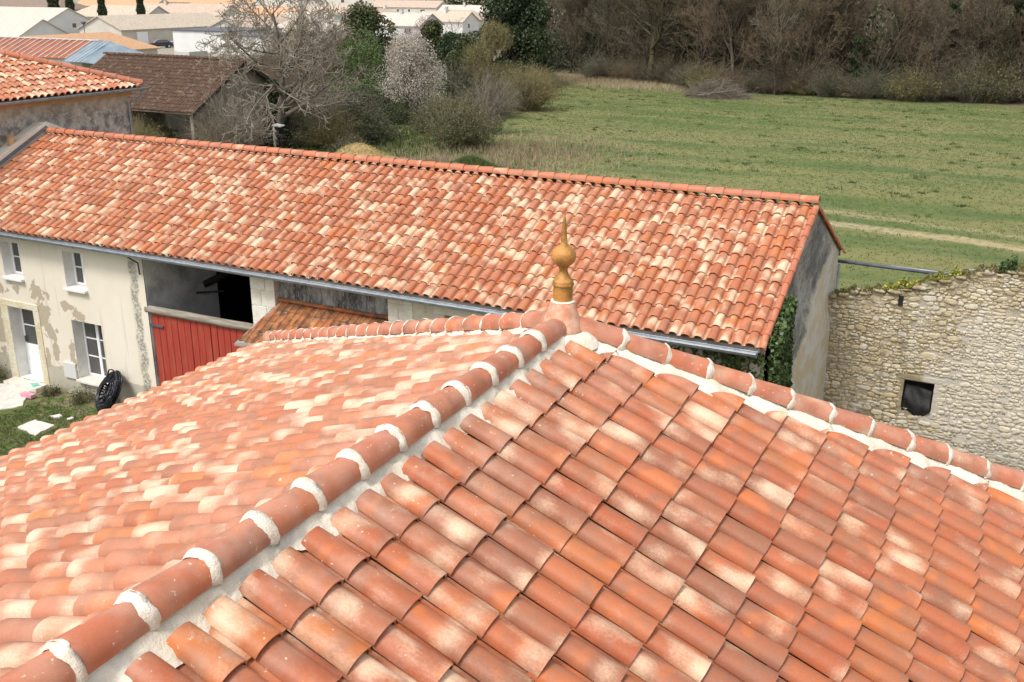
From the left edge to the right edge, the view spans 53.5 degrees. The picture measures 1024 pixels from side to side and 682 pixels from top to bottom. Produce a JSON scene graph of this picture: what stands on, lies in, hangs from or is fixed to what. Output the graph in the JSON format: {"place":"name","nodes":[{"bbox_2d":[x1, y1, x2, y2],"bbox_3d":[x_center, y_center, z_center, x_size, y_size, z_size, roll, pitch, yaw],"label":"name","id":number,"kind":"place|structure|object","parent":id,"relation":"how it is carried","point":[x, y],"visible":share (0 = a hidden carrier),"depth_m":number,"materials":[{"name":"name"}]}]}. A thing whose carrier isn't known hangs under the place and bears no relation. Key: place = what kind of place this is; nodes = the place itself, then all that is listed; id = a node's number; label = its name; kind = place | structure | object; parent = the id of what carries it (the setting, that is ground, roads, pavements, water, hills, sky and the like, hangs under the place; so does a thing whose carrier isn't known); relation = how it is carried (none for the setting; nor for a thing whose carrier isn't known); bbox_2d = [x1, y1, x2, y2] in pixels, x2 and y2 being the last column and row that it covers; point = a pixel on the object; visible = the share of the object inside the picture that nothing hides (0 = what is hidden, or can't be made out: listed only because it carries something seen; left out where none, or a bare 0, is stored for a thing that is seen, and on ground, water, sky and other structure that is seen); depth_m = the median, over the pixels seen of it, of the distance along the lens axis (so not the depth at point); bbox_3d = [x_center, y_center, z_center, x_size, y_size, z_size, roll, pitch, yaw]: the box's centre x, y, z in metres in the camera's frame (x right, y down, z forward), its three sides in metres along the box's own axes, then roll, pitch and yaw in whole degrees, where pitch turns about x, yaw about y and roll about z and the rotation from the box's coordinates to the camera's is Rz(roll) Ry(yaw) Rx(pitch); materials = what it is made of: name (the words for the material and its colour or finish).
{"place":"outdoors","nodes":[
{"label":"outdoors","id":0,"kind":"place"},
{"bbox_2d":[0,18,69,36],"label":"village house","id":1,"kind":"structure","parent":0,"point":[15,27],"depth_m":169.18,"materials":[{"name":"white paint"}]},
{"bbox_2d":[0,0,87,10],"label":"village house","id":2,"kind":"structure","parent":0,"point":[28,3],"depth_m":340.75,"materials":[{"name":"beige"}]},
{"bbox_2d":[0,392,98,455],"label":"grass","id":3,"kind":"structure","parent":0,"point":[35,407],"depth_m":26.89,"materials":[{"name":"green plant"}]},
{"bbox_2d":[0,36,145,70],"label":"metal roofed shed","id":4,"kind":"structure","parent":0,"point":[87,53],"depth_m":111.34,"materials":[{"name":"metal"}]},
{"bbox_2d":[0,49,148,146],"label":"rendered house","id":5,"kind":"structure","parent":0,"point":[38,89],"depth_m":32.95,"materials":[{"name":"orange tile"}]},
{"bbox_2d":[22,32,160,53],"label":"village house","id":6,"kind":"structure","parent":0,"point":[140,46],"depth_m":138.62,"materials":[{"name":"orange tile"}]},
{"bbox_2d":[76,5,169,18],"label":"village house","id":7,"kind":"structure","parent":0,"point":[89,12],"depth_m":265.92,"materials":[{"name":"beige"}]},
{"bbox_2d":[76,12,222,42],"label":"village house","id":8,"kind":"structure","parent":0,"point":[148,28],"depth_m":195.83,"materials":[{"name":"beige"}]},
{"bbox_2d":[171,27,319,54],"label":"flat roofed house","id":9,"kind":"structure","parent":0,"point":[185,39],"depth_m":171.90,"materials":[{"name":"metal"}]},
{"bbox_2d":[252,4,353,92],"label":"scrub","id":10,"kind":"object","parent":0,"point":[267,59],"visible":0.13,"depth_m":104.24,"materials":[{"name":"brown plant"}]},
{"bbox_2d":[255,0,374,9],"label":"village house","id":11,"kind":"structure","parent":0,"point":[341,2],"depth_m":418.24,"materials":[{"name":"beige"}]},
{"bbox_2d":[151,87,511,161],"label":"grass","id":12,"kind":"structure","parent":0,"point":[414,144],"depth_m":73.20,"materials":[{"name":"green plant"}]},
{"bbox_2d":[371,0,447,12],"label":"village house","id":13,"kind":"structure","parent":0,"point":[413,6],"depth_m":384.45,"materials":[{"name":"beige"}]},
{"bbox_2d":[375,9,444,37],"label":"village house","id":14,"kind":"structure","parent":0,"point":[401,20],"depth_m":218.84,"materials":[{"name":"beige"}]},
{"bbox_2d":[421,8,480,33],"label":"village house","id":15,"kind":"structure","parent":0,"point":[469,21],"depth_m":240.66,"materials":[{"name":"white"}]},
{"bbox_2d":[0,213,1023,681],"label":"hipped house","id":16,"kind":"structure","parent":0,"point":[560,489],"depth_m":6.84,"materials":[{"name":"ceramic"}]},
{"bbox_2d":[0,0,1023,455],"bbox_3d":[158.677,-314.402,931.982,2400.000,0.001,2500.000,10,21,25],"label":"ground","id":17,"kind":"structure","parent":0,"point":[856,226],"depth_m":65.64,"materials":[{"name":"green plant"}]},
{"bbox_2d":[0,384,29,409],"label":"paving stone","id":18,"kind":"object","parent":17,"relation":"on","point":[10,397],"visible":0.87,"depth_m":28.24,"materials":[{"name":"white stone"}]},
{"bbox_2d":[3,376,47,392],"bbox_3d":[-13.903,1.244,29.062,1.370,0.130,0.438,10,21,25],"label":"door step","id":19,"kind":"object","parent":17,"relation":"on","point":[19,382],"depth_m":28.96,"materials":[{"name":"stone"}]},
{"bbox_2d":[18,419,54,435],"bbox_3d":[-12.374,2.256,26.373,0.862,0.060,0.685,10,21,25],"label":"stone slab","id":20,"kind":"object","parent":17,"relation":"on","point":[35,427],"depth_m":26.37,"materials":[{"name":"white stone"}]},
{"bbox_2d":[0,7,90,32],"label":"village house","id":21,"kind":"structure","parent":17,"relation":"on","point":[68,20],"depth_m":237.00,"materials":[{"name":"white"}]},
{"bbox_2d":[94,369,122,410],"bbox_3d":[-10.824,1.310,27.223,0.983,1.091,0.715,10,21,25],"label":"pipe coil","id":22,"kind":"object","parent":17,"relation":"on","point":[113,379],"visible":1,"depth_m":27.08,"materials":[{"name":"black plastic"}]},
{"bbox_2d":[143,0,240,16],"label":"village house","id":23,"kind":"structure","parent":17,"relation":"on","point":[212,9],"depth_m":271.42,"materials":[{"name":"white paint"}]},
{"bbox_2d":[89,52,298,145],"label":"old barn","id":24,"kind":"structure","parent":17,"relation":"on","point":[173,83],"depth_m":69.63,"materials":[{"name":"brown tile"}]},
{"bbox_2d":[164,107,242,147],"bbox_3d":[-19.428,-13.149,64.740,5.430,3.774,5.741,10,21,25],"label":"hazel bush","id":25,"kind":"object","parent":17,"relation":"on","point":[206,136],"visible":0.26,"depth_m":64.50,"materials":[{"name":"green plant"}]},
{"bbox_2d":[167,71,284,150],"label":"scrub","id":26,"kind":"object","parent":17,"relation":"on","point":[230,121],"visible":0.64,"depth_m":66.12,"materials":[{"name":"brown plant"}]},
{"bbox_2d":[195,0,383,150],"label":"walnut tree","id":27,"kind":"object","parent":17,"relation":"on","point":[284,104],"visible":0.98,"depth_m":66.53,"materials":[{"name":"grey plant"}]},
{"bbox_2d":[258,79,294,147],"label":"ivy","id":28,"kind":"object","parent":27,"relation":"attached to","point":[274,97],"visible":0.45,"depth_m":70.86,"materials":[{"name":"green plant"}]},
{"bbox_2d":[243,39,344,127],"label":"scrub","id":29,"kind":"object","parent":17,"relation":"on","point":[294,79],"visible":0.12,"depth_m":79.97,"materials":[{"name":"brown plant"}]},
{"bbox_2d":[284,109,326,148],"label":"scrub","id":30,"kind":"object","parent":17,"relation":"on","point":[299,127],"visible":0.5,"depth_m":71.62,"materials":[{"name":"green plant"}]},
{"bbox_2d":[293,101,366,149],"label":"scrub","id":31,"kind":"object","parent":17,"relation":"on","point":[323,136],"visible":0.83,"depth_m":70.60,"materials":[{"name":"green plant"}]},
{"bbox_2d":[303,21,359,95],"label":"tree","id":32,"kind":"object","parent":17,"relation":"on","point":[328,64],"visible":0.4,"depth_m":91.03,"materials":[{"name":"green plant"}]},
{"bbox_2d":[304,87,408,146],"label":"bramble patch","id":33,"kind":"object","parent":17,"relation":"on","point":[377,130],"visible":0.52,"depth_m":73.42,"materials":[{"name":"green plant"}]},
{"bbox_2d":[329,141,393,161],"bbox_3d":[-9.428,-11.996,64.736,5.232,1.675,3.550,10,21,25],"label":"straw heap","id":34,"kind":"object","parent":17,"relation":"on","point":[361,148],"visible":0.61,"depth_m":63.83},
{"bbox_2d":[325,25,407,103],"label":"green shrub","id":35,"kind":"object","parent":17,"relation":"on","point":[374,60],"visible":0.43,"depth_m":90.76,"materials":[{"name":"green plant"}]},
{"bbox_2d":[336,0,397,66],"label":"evergreen tree","id":36,"kind":"object","parent":17,"relation":"on","point":[362,15],"visible":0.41,"depth_m":118.95,"materials":[{"name":"green plant"}]},
{"bbox_2d":[351,72,394,108],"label":"laurel bush","id":37,"kind":"object","parent":17,"relation":"on","point":[369,84],"visible":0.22,"depth_m":86.85,"materials":[{"name":"green plant"}]},
{"bbox_2d":[376,97,421,124],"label":"bush","id":38,"kind":"object","parent":17,"relation":"on","point":[401,116],"visible":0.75,"depth_m":83.23,"materials":[{"name":"green plant"}]},
{"bbox_2d":[373,28,449,113],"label":"blossom tree","id":39,"kind":"object","parent":17,"relation":"on","point":[402,58],"visible":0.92,"depth_m":85.31,"materials":[{"name":"white plant"}]},
{"bbox_2d":[0,122,844,403],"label":"long farm building","id":40,"kind":"structure","parent":17,"relation":"on","point":[104,241],"depth_m":24.36,"materials":[{"name":"tile"}]},
{"bbox_2d":[1,242,24,281],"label":"window","id":41,"kind":"structure","parent":40,"relation":"in","point":[16,259],"depth_m":28.43,"materials":[{"name":"white glass"}]},
{"bbox_2d":[19,308,42,375],"bbox_3d":[-13.661,-0.003,29.193,1.010,2.150,0.110,10,21,25],"label":"door","id":42,"kind":"structure","parent":40,"relation":"in","point":[27,318],"depth_m":29.32,"materials":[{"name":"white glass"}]},
{"bbox_2d":[63,252,87,293],"bbox_3d":[-11.604,-1.878,27.179,0.810,1.065,0.480,10,21,25],"label":"window","id":43,"kind":"structure","parent":40,"relation":"in","point":[77,258],"depth_m":27.39,"materials":[{"name":"white glass"}]},
{"bbox_2d":[76,322,107,388],"bbox_3d":[-11.467,0.311,27.874,1.150,1.775,0.510,10,21,25],"label":"window","id":44,"kind":"structure","parent":40,"relation":"in","point":[93,338],"depth_m":28.14,"materials":[{"name":"clear glass"}]},
{"bbox_2d":[144,304,253,385],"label":"red gate","id":45,"kind":"structure","parent":40,"relation":"attached to","point":[185,341],"depth_m":25.97,"materials":[{"name":"wood"}]},
{"bbox_2d":[234,297,388,346],"bbox_3d":[-4.569,0.095,23.385,3.587,1.577,1.300,10,21,25],"label":"tiled canopy","id":46,"kind":"object","parent":40,"relation":"attached to","point":[282,315],"visible":0.38,"depth_m":23.62,"materials":[{"name":"tile"}]},
{"bbox_2d":[671,295,797,387],"bbox_3d":[3.914,1.739,20.049,3.260,5.289,1.300,2,19,4],"label":"ivy","id":47,"kind":"object","parent":40,"relation":"attached to","point":[780,359],"visible":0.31,"depth_m":19.25,"materials":[{"name":"green plant"}]},
{"bbox_2d":[414,19,445,70],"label":"evergreen tree","id":48,"kind":"object","parent":17,"relation":"on","point":[433,30],"visible":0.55,"depth_m":127.96,"materials":[{"name":"green plant"}]},
{"bbox_2d":[403,88,458,136],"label":"scrub","id":49,"kind":"object","parent":17,"relation":"on","point":[416,117],"visible":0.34,"depth_m":77.66,"materials":[{"name":"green plant"}]},
{"bbox_2d":[434,31,477,81],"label":"ivy tree","id":50,"kind":"object","parent":17,"relation":"on","point":[446,43],"visible":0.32,"depth_m":112.87,"materials":[{"name":"green plant"}]},
{"bbox_2d":[416,79,510,148],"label":"willow bush","id":51,"kind":"object","parent":17,"relation":"on","point":[464,128],"visible":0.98,"depth_m":70.51,"materials":[{"name":"green plant"}]},
{"bbox_2d":[435,52,491,98],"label":"scrub","id":52,"kind":"object","parent":17,"relation":"on","point":[461,74],"visible":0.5,"depth_m":102.29,"materials":[{"name":"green plant"}]},
{"bbox_2d":[445,30,497,71],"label":"laurel bush","id":53,"kind":"object","parent":17,"relation":"on","point":[467,40],"visible":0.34,"depth_m":108.13,"materials":[{"name":"green plant"}]},
{"bbox_2d":[432,154,520,175],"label":"grass","id":54,"kind":"structure","parent":17,"relation":"on","point":[469,159],"depth_m":62.26,"materials":[{"name":"green plant"}]},
{"bbox_2d":[439,58,533,133],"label":"bush","id":55,"kind":"object","parent":17,"relation":"on","point":[495,102],"visible":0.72,"depth_m":77.63,"materials":[{"name":"plant"}]},
{"bbox_2d":[450,54,525,116],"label":"scrub","id":56,"kind":"object","parent":17,"relation":"on","point":[493,87],"visible":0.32,"depth_m":87.94,"materials":[{"name":"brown plant"}]},
{"bbox_2d":[457,17,519,91],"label":"olive shrub","id":57,"kind":"object","parent":17,"relation":"on","point":[495,37],"visible":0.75,"depth_m":100.94,"materials":[{"name":"green plant"}]},
{"bbox_2d":[478,0,555,84],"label":"tall evergreen","id":58,"kind":"object","parent":17,"relation":"on","point":[519,17],"visible":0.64,"depth_m":112.94,"materials":[{"name":"green plant"}]},
{"bbox_2d":[496,53,569,110],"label":"scrub","id":59,"kind":"object","parent":17,"relation":"on","point":[537,89],"visible":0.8,"depth_m":92.42,"materials":[{"name":"green plant"}]},
{"bbox_2d":[380,72,704,179],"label":"dry weeds","id":60,"kind":"object","parent":17,"relation":"on","point":[442,159],"visible":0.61,"depth_m":69.96,"materials":[{"name":"beige plant"}]},
{"bbox_2d":[550,0,597,72],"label":"woodland tree","id":61,"kind":"object","parent":17,"relation":"on","point":[569,29],"visible":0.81,"depth_m":130.61,"materials":[{"name":"brown plant"}]},
{"bbox_2d":[560,0,607,62],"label":"woodland tree","id":62,"kind":"object","parent":17,"relation":"on","point":[586,28],"visible":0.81,"depth_m":130.69,"materials":[{"name":"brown plant"}]},
{"bbox_2d":[579,44,634,77],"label":"undergrowth bush","id":63,"kind":"object","parent":17,"relation":"on","point":[600,62],"visible":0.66,"depth_m":126.20,"materials":[{"name":"brown plant"}]},
{"bbox_2d":[576,0,642,65],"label":"woodland tree","id":64,"kind":"object","parent":17,"relation":"on","point":[599,6],"visible":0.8,"depth_m":125.67,"materials":[{"name":"brown plant"}]},
{"bbox_2d":[603,0,671,62],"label":"woodland tree","id":65,"kind":"object","parent":17,"relation":"on","point":[632,21],"visible":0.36,"depth_m":124.74,"materials":[{"name":"brown plant"}]},
{"bbox_2d":[613,0,676,79],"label":"woodland tree","id":66,"kind":"object","parent":17,"relation":"on","point":[648,42],"visible":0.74,"depth_m":120.28,"materials":[{"name":"brown plant"}]},
{"bbox_2d":[611,0,695,82],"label":"oak tree","id":67,"kind":"object","parent":17,"relation":"on","point":[657,28],"visible":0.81,"depth_m":119.22,"materials":[{"name":"brown plant"}]},
{"bbox_2d":[643,45,689,83],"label":"undergrowth bush","id":68,"kind":"object","parent":17,"relation":"on","point":[667,67],"visible":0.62,"depth_m":118.85,"materials":[{"name":"brown plant"}]},
{"bbox_2d":[644,0,700,68],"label":"woodland tree","id":69,"kind":"object","parent":17,"relation":"on","point":[675,44],"visible":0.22,"depth_m":122.77,"materials":[{"name":"brown plant"}]},
{"bbox_2d":[643,0,734,68],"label":"woodland tree","id":70,"kind":"object","parent":17,"relation":"on","point":[689,18],"visible":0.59,"depth_m":116.03,"materials":[{"name":"brown plant"}]},
{"bbox_2d":[677,75,758,99],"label":"brush pile","id":71,"kind":"object","parent":17,"relation":"on","point":[729,91],"visible":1,"depth_m":104.06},
{"bbox_2d":[670,0,769,74],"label":"woodland tree","id":72,"kind":"object","parent":17,"relation":"on","point":[706,48],"visible":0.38,"depth_m":112.00,"materials":[{"name":"brown plant"}]},
{"bbox_2d":[678,0,776,83],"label":"woodland tree","id":73,"kind":"object","parent":17,"relation":"on","point":[704,13],"visible":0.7,"depth_m":110.11,"materials":[{"name":"brown plant"}]},
{"bbox_2d":[704,0,774,73],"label":"woodland tree","id":74,"kind":"object","parent":17,"relation":"on","point":[734,22],"visible":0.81,"depth_m":109.50,"materials":[{"name":"brown plant"}]},
{"bbox_2d":[704,0,794,81],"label":"woodland tree","id":75,"kind":"object","parent":17,"relation":"on","point":[754,12],"visible":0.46,"depth_m":111.05,"materials":[{"name":"brown plant"}]},
{"bbox_2d":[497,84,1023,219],"bbox_3d":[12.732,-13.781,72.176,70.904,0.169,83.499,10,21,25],"label":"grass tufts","id":76,"kind":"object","parent":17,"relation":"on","point":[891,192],"visible":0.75,"depth_m":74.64,"materials":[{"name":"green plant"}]},
{"bbox_2d":[514,0,1023,100],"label":"wood thicket","id":77,"kind":"object","parent":17,"relation":"on","point":[882,4],"visible":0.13,"depth_m":116.46,"materials":[{"name":"plant"}]},
{"bbox_2d":[734,0,809,92],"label":"woodland tree","id":78,"kind":"object","parent":17,"relation":"on","point":[758,44],"visible":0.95,"depth_m":105.50,"materials":[{"name":"brown plant"}]},
{"bbox_2d":[748,0,801,94],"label":"pale tree","id":79,"kind":"object","parent":17,"relation":"on","point":[766,25],"visible":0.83,"depth_m":105.22,"materials":[{"name":"brown plant"}]},
{"bbox_2d":[750,64,807,94],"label":"undergrowth bush","id":80,"kind":"object","parent":17,"relation":"on","point":[780,85],"visible":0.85,"depth_m":107.75,"materials":[{"name":"brown plant"}]},
{"bbox_2d":[780,49,844,95],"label":"undergrowth bush","id":81,"kind":"object","parent":17,"relation":"on","point":[808,77],"visible":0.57,"depth_m":106.73,"materials":[{"name":"brown plant"}]},
{"bbox_2d":[784,0,849,94],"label":"woodland tree","id":82,"kind":"object","parent":17,"relation":"on","point":[823,7],"visible":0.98,"depth_m":105.07,"materials":[{"name":"brown plant"}]},
{"bbox_2d":[799,54,850,97],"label":"undergrowth bush","id":83,"kind":"object","parent":17,"relation":"on","point":[821,92],"visible":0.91,"depth_m":104.96,"materials":[{"name":"brown plant"}]},
{"bbox_2d":[796,0,861,76],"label":"woodland tree","id":84,"kind":"object","parent":17,"relation":"on","point":[838,15],"visible":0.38,"depth_m":108.34,"materials":[{"name":"brown plant"}]},
{"bbox_2d":[781,0,887,77],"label":"woodland tree","id":85,"kind":"object","parent":17,"relation":"on","point":[844,37],"visible":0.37,"depth_m":108.48,"materials":[{"name":"brown plant"}]},
{"bbox_2d":[792,0,878,77],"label":"woodland tree","id":86,"kind":"object","parent":17,"relation":"on","point":[845,25],"visible":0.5,"depth_m":107.57,"materials":[{"name":"brown plant"}]},
{"bbox_2d":[835,59,894,98],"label":"undergrowth bush","id":87,"kind":"object","parent":17,"relation":"on","point":[874,90],"visible":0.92,"depth_m":103.72,"materials":[{"name":"brown plant"}]},
{"bbox_2d":[836,259,940,288],"bbox_3d":[9.773,0.107,26.362,3.001,4.235,0.090,10,21,25],"label":"pipe rail","id":88,"kind":"object","parent":17,"relation":"on","point":[909,269],"visible":0.33,"depth_m":25.82,"materials":[{"name":"metal"}]},
{"bbox_2d":[846,0,945,80],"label":"woodland tree","id":89,"kind":"object","parent":17,"relation":"on","point":[899,45],"visible":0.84,"depth_m":102.95,"materials":[{"name":"brown plant"}]},
{"bbox_2d":[889,1,919,80],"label":"ivy covered tree","id":90,"kind":"object","parent":17,"relation":"on","point":[893,58],"visible":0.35,"depth_m":104.74,"materials":[{"name":"green plant"}]},
{"bbox_2d":[870,56,950,101],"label":"undergrowth bush","id":91,"kind":"object","parent":17,"relation":"on","point":[898,88],"visible":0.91,"depth_m":101.12,"materials":[{"name":"green plant"}]},
{"bbox_2d":[823,268,1023,470],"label":"stone wall","id":92,"kind":"structure","parent":17,"relation":"on","point":[941,360],"depth_m":24.38,"materials":[{"name":"stone"}]},
{"bbox_2d":[833,262,1023,295],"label":"moss","id":93,"kind":"object","parent":92,"relation":"attached to","point":[965,272],"visible":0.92,"depth_m":23.95,"materials":[{"name":"green plant"}]},
{"bbox_2d":[896,59,967,101],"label":"undergrowth bush","id":94,"kind":"object","parent":17,"relation":"on","point":[926,99],"visible":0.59,"depth_m":100.87,"materials":[{"name":"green plant"}]},
{"bbox_2d":[904,0,965,85],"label":"woodland tree","id":95,"kind":"object","parent":17,"relation":"on","point":[933,32],"visible":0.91,"depth_m":101.25,"materials":[{"name":"brown plant"}]},
{"bbox_2d":[902,0,971,86],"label":"woodland tree","id":96,"kind":"object","parent":17,"relation":"on","point":[931,41],"visible":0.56,"depth_m":102.33,"materials":[{"name":"brown plant"}]},
{"bbox_2d":[933,45,1006,102],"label":"undergrowth bush","id":97,"kind":"object","parent":17,"relation":"on","point":[960,89],"visible":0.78,"depth_m":100.17,"materials":[{"name":"brown plant"}]},
{"bbox_2d":[938,0,1021,76],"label":"woodland tree","id":98,"kind":"object","parent":17,"relation":"on","point":[967,28],"visible":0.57,"depth_m":101.56,"materials":[{"name":"brown plant"}]},
{"bbox_2d":[945,45,1023,102],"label":"undergrowth bush","id":99,"kind":"object","parent":17,"relation":"on","point":[984,98],"visible":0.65,"depth_m":99.78,"materials":[{"name":"brown plant"}]},
{"bbox_2d":[947,0,1022,74],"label":"woodland tree","id":100,"kind":"object","parent":17,"relation":"on","point":[991,23],"visible":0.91,"depth_m":99.71,"materials":[{"name":"brown plant"}]},
{"bbox_2d":[967,53,1023,103],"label":"undergrowth bush","id":101,"kind":"object","parent":17,"relation":"on","point":[1003,100],"visible":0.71,"depth_m":99.58,"materials":[{"name":"brown plant"}]},
{"bbox_2d":[981,8,1023,101],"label":"woodland tree","id":102,"kind":"object","parent":17,"relation":"on","point":[1019,29],"visible":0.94,"depth_m":99.20,"materials":[{"name":"brown plant"}]},
{"bbox_2d":[992,0,1023,77],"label":"ivy covered tree","id":103,"kind":"object","parent":17,"relation":"on","point":[1019,6],"visible":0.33,"depth_m":101.42,"materials":[{"name":"green plant"}]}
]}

